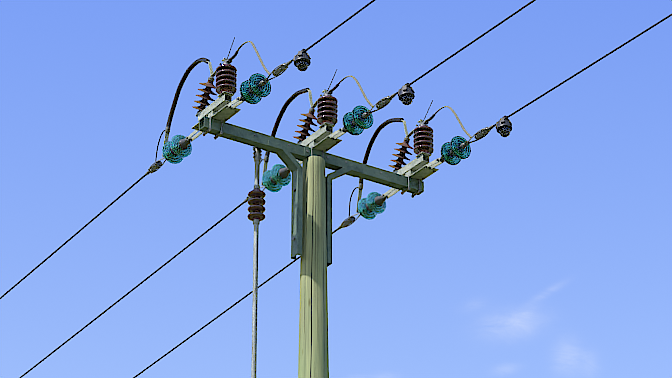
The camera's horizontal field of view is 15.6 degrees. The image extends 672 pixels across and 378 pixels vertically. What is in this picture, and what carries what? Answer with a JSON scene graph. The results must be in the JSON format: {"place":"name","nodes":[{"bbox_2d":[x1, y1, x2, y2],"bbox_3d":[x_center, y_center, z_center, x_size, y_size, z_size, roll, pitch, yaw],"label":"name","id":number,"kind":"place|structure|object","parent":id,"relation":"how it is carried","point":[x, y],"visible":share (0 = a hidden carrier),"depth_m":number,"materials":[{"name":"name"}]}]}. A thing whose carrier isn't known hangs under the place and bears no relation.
{"place":"outdoors","nodes":[
{"label":"outdoors","id":0,"kind":"place"},
{"bbox_2d":[0,175,145,298],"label":"conductor","id":1,"kind":"object","parent":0,"point":[89,222],"visible":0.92,"depth_m":22.30,"materials":[{"name":"grey"}]},
{"bbox_2d":[145,158,165,174],"bbox_3d":[-1.530,-0.216,21.157,0.064,0.067,0.465,16,-31,-29],"label":"strain clamp","id":2,"kind":"object","parent":1,"relation":"attached to","point":[158,164],"visible":0.77,"depth_m":21.17,"materials":[{"name":"grey metal"}]},
{"bbox_2d":[155,57,209,161],"bbox_3d":[-1.321,-0.698,21.040,0.050,0.724,0.880,16,-31,-29],"label":"insulated jumper","id":3,"kind":"object","parent":2,"relation":"attached to","point":[179,88],"visible":1,"depth_m":21.16,"materials":[{"name":"black rubber"}]},
{"bbox_2d":[19,202,243,377],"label":"conductor","id":4,"kind":"object","parent":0,"point":[214,225],"visible":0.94,"depth_m":23.27,"materials":[{"name":"grey"}]},
{"bbox_2d":[243,186,264,202],"bbox_3d":[-0.692,0.027,21.642,0.064,0.065,0.465,16,-31,-29],"label":"strain clamp","id":5,"kind":"object","parent":4,"relation":"attached to","point":[246,199],"visible":0.27,"depth_m":21.74,"materials":[{"name":"grey metal"}]},
{"bbox_2d":[133,229,337,377],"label":"conductor","id":6,"kind":"object","parent":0,"point":[221,314],"visible":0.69,"depth_m":23.86,"materials":[{"name":"grey"}]},
{"bbox_2d":[337,213,360,229],"bbox_3d":[0.147,0.274,22.127,0.064,0.064,0.465,16,-31,-29],"label":"strain clamp","id":7,"kind":"object","parent":6,"relation":"attached to","point":[347,222],"visible":0.73,"depth_m":22.14,"materials":[{"name":"grey metal"}]},
{"bbox_2d":[260,88,309,185],"bbox_3d":[-0.477,-0.447,21.520,0.055,0.707,0.889,16,-31,-29],"label":"insulated jumper","id":8,"kind":"object","parent":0,"point":[281,113],"visible":0.73,"depth_m":21.63,"materials":[{"name":"black rubber"}]},
{"bbox_2d":[291,0,374,61],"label":"conductor","id":9,"kind":"object","parent":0,"point":[342,23],"visible":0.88,"depth_m":18.99,"materials":[{"name":"grey"}]},
{"bbox_2d":[259,60,291,86],"bbox_3d":[-0.482,-0.933,19.698,0.064,0.065,0.465,16,-31,-29],"label":"strain clamp","id":10,"kind":"object","parent":9,"relation":"attached to","point":[283,67],"visible":1,"depth_m":19.65,"materials":[{"name":"grey metal"}]},
{"bbox_2d":[293,49,310,70],"bbox_3d":[-0.267,-1.013,19.367,0.132,0.182,0.132,16,-31,-29],"label":"fault indicator","id":11,"kind":"object","parent":9,"relation":"attached to","point":[301,60],"visible":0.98,"depth_m":19.32,"materials":[{"name":"black plastic"}]},
{"bbox_2d":[0,0,671,377],"label":"sky","id":12,"kind":"structure","parent":0,"point":[545,251],"materials":[{"name":"blue"}]},
{"bbox_2d":[349,118,403,216],"bbox_3d":[0.348,-0.210,22.005,0.058,0.721,0.879,16,-31,-29],"label":"insulated jumper","id":13,"kind":"object","parent":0,"point":[375,135],"visible":0.88,"depth_m":22.11,"materials":[{"name":"black rubber"}]},
{"bbox_2d":[394,0,535,94],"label":"conductor","id":14,"kind":"object","parent":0,"point":[479,37],"visible":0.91,"depth_m":19.19,"materials":[{"name":"grey"}]},
{"bbox_2d":[362,93,395,117],"bbox_3d":[0.357,-0.688,20.182,0.065,0.068,0.465,16,-31,-29],"label":"strain clamp","id":15,"kind":"object","parent":14,"relation":"attached to","point":[382,103],"visible":0.98,"depth_m":20.13,"materials":[{"name":"grey metal"}]},
{"bbox_2d":[398,83,414,104],"bbox_3d":[0.572,-0.762,19.861,0.132,0.181,0.132,16,-31,-29],"label":"fault indicator","id":16,"kind":"object","parent":14,"relation":"attached to","point":[406,95],"visible":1,"depth_m":19.82,"materials":[{"name":"black plastic"}]},
{"bbox_2d":[493,14,671,125],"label":"conductor","id":17,"kind":"object","parent":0,"point":[601,58],"visible":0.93,"depth_m":19.50,"materials":[{"name":"grey"}]},
{"bbox_2d":[460,125,494,148],"bbox_3d":[1.196,-0.445,20.668,0.064,0.067,0.465,16,-31,-29],"label":"strain clamp","id":18,"kind":"object","parent":17,"relation":"attached to","point":[478,135],"visible":1,"depth_m":20.62,"materials":[{"name":"grey metal"}]},
{"bbox_2d":[496,115,511,136],"bbox_3d":[1.398,-0.514,20.362,0.132,0.182,0.132,16,-31,-29],"label":"fault indicator","id":19,"kind":"object","parent":17,"relation":"attached to","point":[503,126],"visible":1,"depth_m":20.32,"materials":[{"name":"black plastic"}]},
{"bbox_3d":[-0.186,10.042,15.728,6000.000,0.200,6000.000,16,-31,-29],"label":"ground","id":20,"kind":"structure","parent":0,"visible":0},
{"bbox_2d":[298,156,328,377],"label":"wood pole","id":21,"kind":"object","parent":20,"relation":"on","point":[313,358],"visible":1,"depth_m":20.31,"materials":[{"name":"beige wood"}]},
{"bbox_2d":[199,116,423,194],"bbox_3d":[-0.182,-0.277,20.911,2.220,0.120,0.101,16,-31,-29],"label":"crossarm","id":22,"kind":"object","parent":21,"relation":"attached to","point":[302,153],"visible":0.9,"depth_m":20.84,"materials":[{"name":"metal"}]},
{"bbox_2d":[192,91,240,139],"bbox_3d":[-1.001,-0.591,20.435,0.180,0.288,0.505,16,-31,-29],"label":"mounting bracket","id":23,"kind":"object","parent":22,"relation":"attached to","point":[216,109],"visible":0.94,"depth_m":20.39,"materials":[{"name":"grey metal"}]},
{"bbox_2d":[186,130,202,141],"bbox_3d":[-1.183,-0.466,20.671,0.074,0.042,0.231,16,-31,-29],"label":"connecting link","id":24,"kind":"object","parent":23,"relation":"attached to","point":[198,134],"visible":0.69,"depth_m":20.69,"materials":[{"name":"silver metal"}]},
{"bbox_2d":[162,135,191,163],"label":"glass insulator","id":25,"kind":"object","parent":24,"relation":"attached to","point":[176,149],"visible":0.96,"depth_m":20.85,"materials":[{"name":"teal glass"}]},
{"bbox_2d":[192,61,216,116],"bbox_3d":[-1.053,-0.895,20.663,0.175,0.514,0.444,16,-31,-29],"label":"ribbed insulator","id":26,"kind":"object","parent":23,"relation":"attached to","point":[205,96],"visible":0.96,"depth_m":20.65,"materials":[{"name":"brown ceramic"}]},
{"bbox_2d":[215,37,236,93],"bbox_3d":[-0.915,-1.007,20.486,0.180,0.503,0.179,-6,-27,11],"label":"post insulator","id":27,"kind":"object","parent":23,"relation":"on","point":[226,75],"visible":0.94,"depth_m":20.39,"materials":[{"name":"ceramic"}]},
{"bbox_2d":[229,41,269,74],"bbox_3d":[-0.711,-1.022,20.141,0.023,0.506,0.667,16,-31,-29],"label":"jumper wire","id":28,"kind":"object","parent":27,"relation":"attached to","point":[258,55],"visible":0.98,"depth_m":20.12,"materials":[{"name":"metal"}]},
{"bbox_2d":[226,96,243,109],"bbox_3d":[-0.828,-0.706,20.185,0.080,0.052,0.217,16,-31,-29],"label":"connecting link","id":29,"kind":"object","parent":23,"relation":"attached to","point":[236,102],"visible":0.75,"depth_m":20.18,"materials":[{"name":"silver metal"}]},
{"bbox_2d":[240,73,270,103],"bbox_3d":[-0.685,-0.796,19.980,0.210,0.212,0.346,16,-31,-29],"label":"glass insulator","id":30,"kind":"object","parent":29,"relation":"attached to","point":[252,91],"visible":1,"depth_m":19.93,"materials":[{"name":"teal glass"}]},
{"bbox_2d":[247,147,265,377],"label":"operating rod","id":31,"kind":"object","parent":22,"relation":"hanging from","point":[256,209],"visible":1,"depth_m":20.39,"materials":[{"name":"grey metal"}]},
{"bbox_2d":[262,140,302,259],"bbox_3d":[-0.453,0.090,20.541,0.345,0.986,0.100,16,-31,-29],"label":"pole brace","id":32,"kind":"object","parent":22,"relation":"attached to","point":[288,159],"visible":0.98,"depth_m":20.63,"materials":[{"name":"metal"}]},
{"bbox_2d":[325,165,360,266],"bbox_3d":[0.046,0.235,20.829,0.347,0.986,0.100,16,-31,-29],"label":"pole brace","id":33,"kind":"object","parent":22,"relation":"hanging from","point":[354,171],"visible":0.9,"depth_m":20.79,"materials":[{"name":"metal"}]},
{"bbox_2d":[391,152,438,197],"bbox_3d":[0.678,-0.102,21.407,0.180,0.288,0.505,16,-31,-29],"label":"mounting bracket","id":34,"kind":"object","parent":22,"relation":"attached to","point":[416,169],"visible":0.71,"depth_m":21.35,"materials":[{"name":"grey metal"}]},
{"bbox_2d":[382,188,399,198],"bbox_3d":[0.496,0.022,21.642,0.074,0.042,0.231,16,-31,-29],"label":"connecting link","id":35,"kind":"object","parent":34,"relation":"attached to","point":[390,192],"visible":0.69,"depth_m":21.66,"materials":[{"name":"grey metal"}]},
{"bbox_2d":[358,192,386,219],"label":"glass insulator","id":36,"kind":"object","parent":35,"relation":"attached to","point":[372,205],"visible":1,"depth_m":21.82,"materials":[{"name":"teal glass"}]},
{"bbox_2d":[389,120,413,172],"bbox_3d":[0.627,-0.414,21.641,0.172,0.532,0.445,16,-31,-29],"label":"ribbed insulator","id":37,"kind":"object","parent":34,"relation":"attached to","point":[401,156],"visible":0.88,"depth_m":21.63,"materials":[{"name":"brown ceramic"}]},
{"bbox_2d":[413,100,433,154],"bbox_3d":[0.764,-0.520,21.455,0.178,0.503,0.179,0,-27,1],"label":"post insulator","id":38,"kind":"object","parent":34,"relation":"on","point":[423,136],"visible":0.96,"depth_m":21.36,"materials":[{"name":"ceramic"}]},
{"bbox_2d":[426,106,471,137],"bbox_3d":[0.967,-0.525,21.108,0.023,0.487,0.667,16,-31,-29],"label":"jumper wire","id":39,"kind":"object","parent":38,"relation":"attached to","point":[457,118],"visible":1,"depth_m":21.07,"materials":[{"name":"metal"}]},
{"bbox_2d":[425,158,442,169],"bbox_3d":[0.850,-0.217,21.156,0.080,0.052,0.217,16,-31,-29],"label":"connecting link","id":40,"kind":"object","parent":34,"relation":"attached to","point":[434,163],"visible":0.81,"depth_m":21.15,"materials":[{"name":"silver metal"}]},
{"bbox_2d":[440,136,470,164],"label":"glass insulator","id":41,"kind":"object","parent":40,"relation":"attached to","point":[453,152],"visible":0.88,"depth_m":20.90,"materials":[{"name":"teal glass"}]},
{"bbox_2d":[299,122,341,160],"bbox_3d":[-0.162,-0.346,20.921,0.180,0.288,0.505,16,-31,-29],"label":"mounting bracket","id":42,"kind":"object","parent":21,"relation":"attached to","point":[318,140],"visible":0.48,"depth_m":20.86,"materials":[{"name":"grey metal"}]},
{"bbox_2d":[293,89,317,143],"bbox_3d":[-0.209,-0.659,21.156,0.176,0.534,0.444,16,-31,-29],"label":"ribbed insulator","id":43,"kind":"object","parent":42,"relation":"attached to","point":[306,127],"visible":0.85,"depth_m":21.14,"materials":[{"name":"brown ceramic"}]},
{"bbox_2d":[317,70,337,124],"bbox_3d":[-0.073,-0.764,20.969,0.180,0.503,0.180,-1,-27,2],"label":"post insulator","id":44,"kind":"object","parent":42,"relation":"on","point":[327,107],"visible":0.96,"depth_m":20.87,"materials":[{"name":"ceramic"}]},
{"bbox_2d":[329,75,372,106],"bbox_3d":[0.128,-0.767,20.622,0.023,0.486,0.667,16,-31,-29],"label":"jumper wire","id":45,"kind":"object","parent":44,"relation":"attached to","point":[361,89],"visible":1,"depth_m":20.59,"materials":[{"name":"metal"}]},
{"bbox_2d":[328,128,345,140],"bbox_3d":[0.011,-0.461,20.670,0.080,0.052,0.217,16,-31,-29],"label":"connecting link","id":46,"kind":"object","parent":42,"relation":"attached to","point":[337,134],"visible":0.81,"depth_m":20.67,"materials":[{"name":"silver metal"}]},
{"bbox_2d":[343,106,372,135],"bbox_3d":[0.154,-0.551,20.466,0.211,0.212,0.346,16,-31,-29],"label":"glass insulator","id":47,"kind":"object","parent":46,"relation":"attached to","point":[355,122],"visible":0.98,"depth_m":20.41,"materials":[{"name":"teal glass"}]},
{"bbox_3d":[-0.344,-0.222,21.157,0.074,0.042,0.231,16,-31,-29],"label":"clevis","id":48,"kind":"object","parent":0,"visible":0},
{"bbox_2d":[262,164,290,191],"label":"glass insulator","id":49,"kind":"object","parent":48,"relation":"attached to","point":[276,178],"visible":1,"depth_m":21.33,"materials":[{"name":"teal glass"}]}
]}

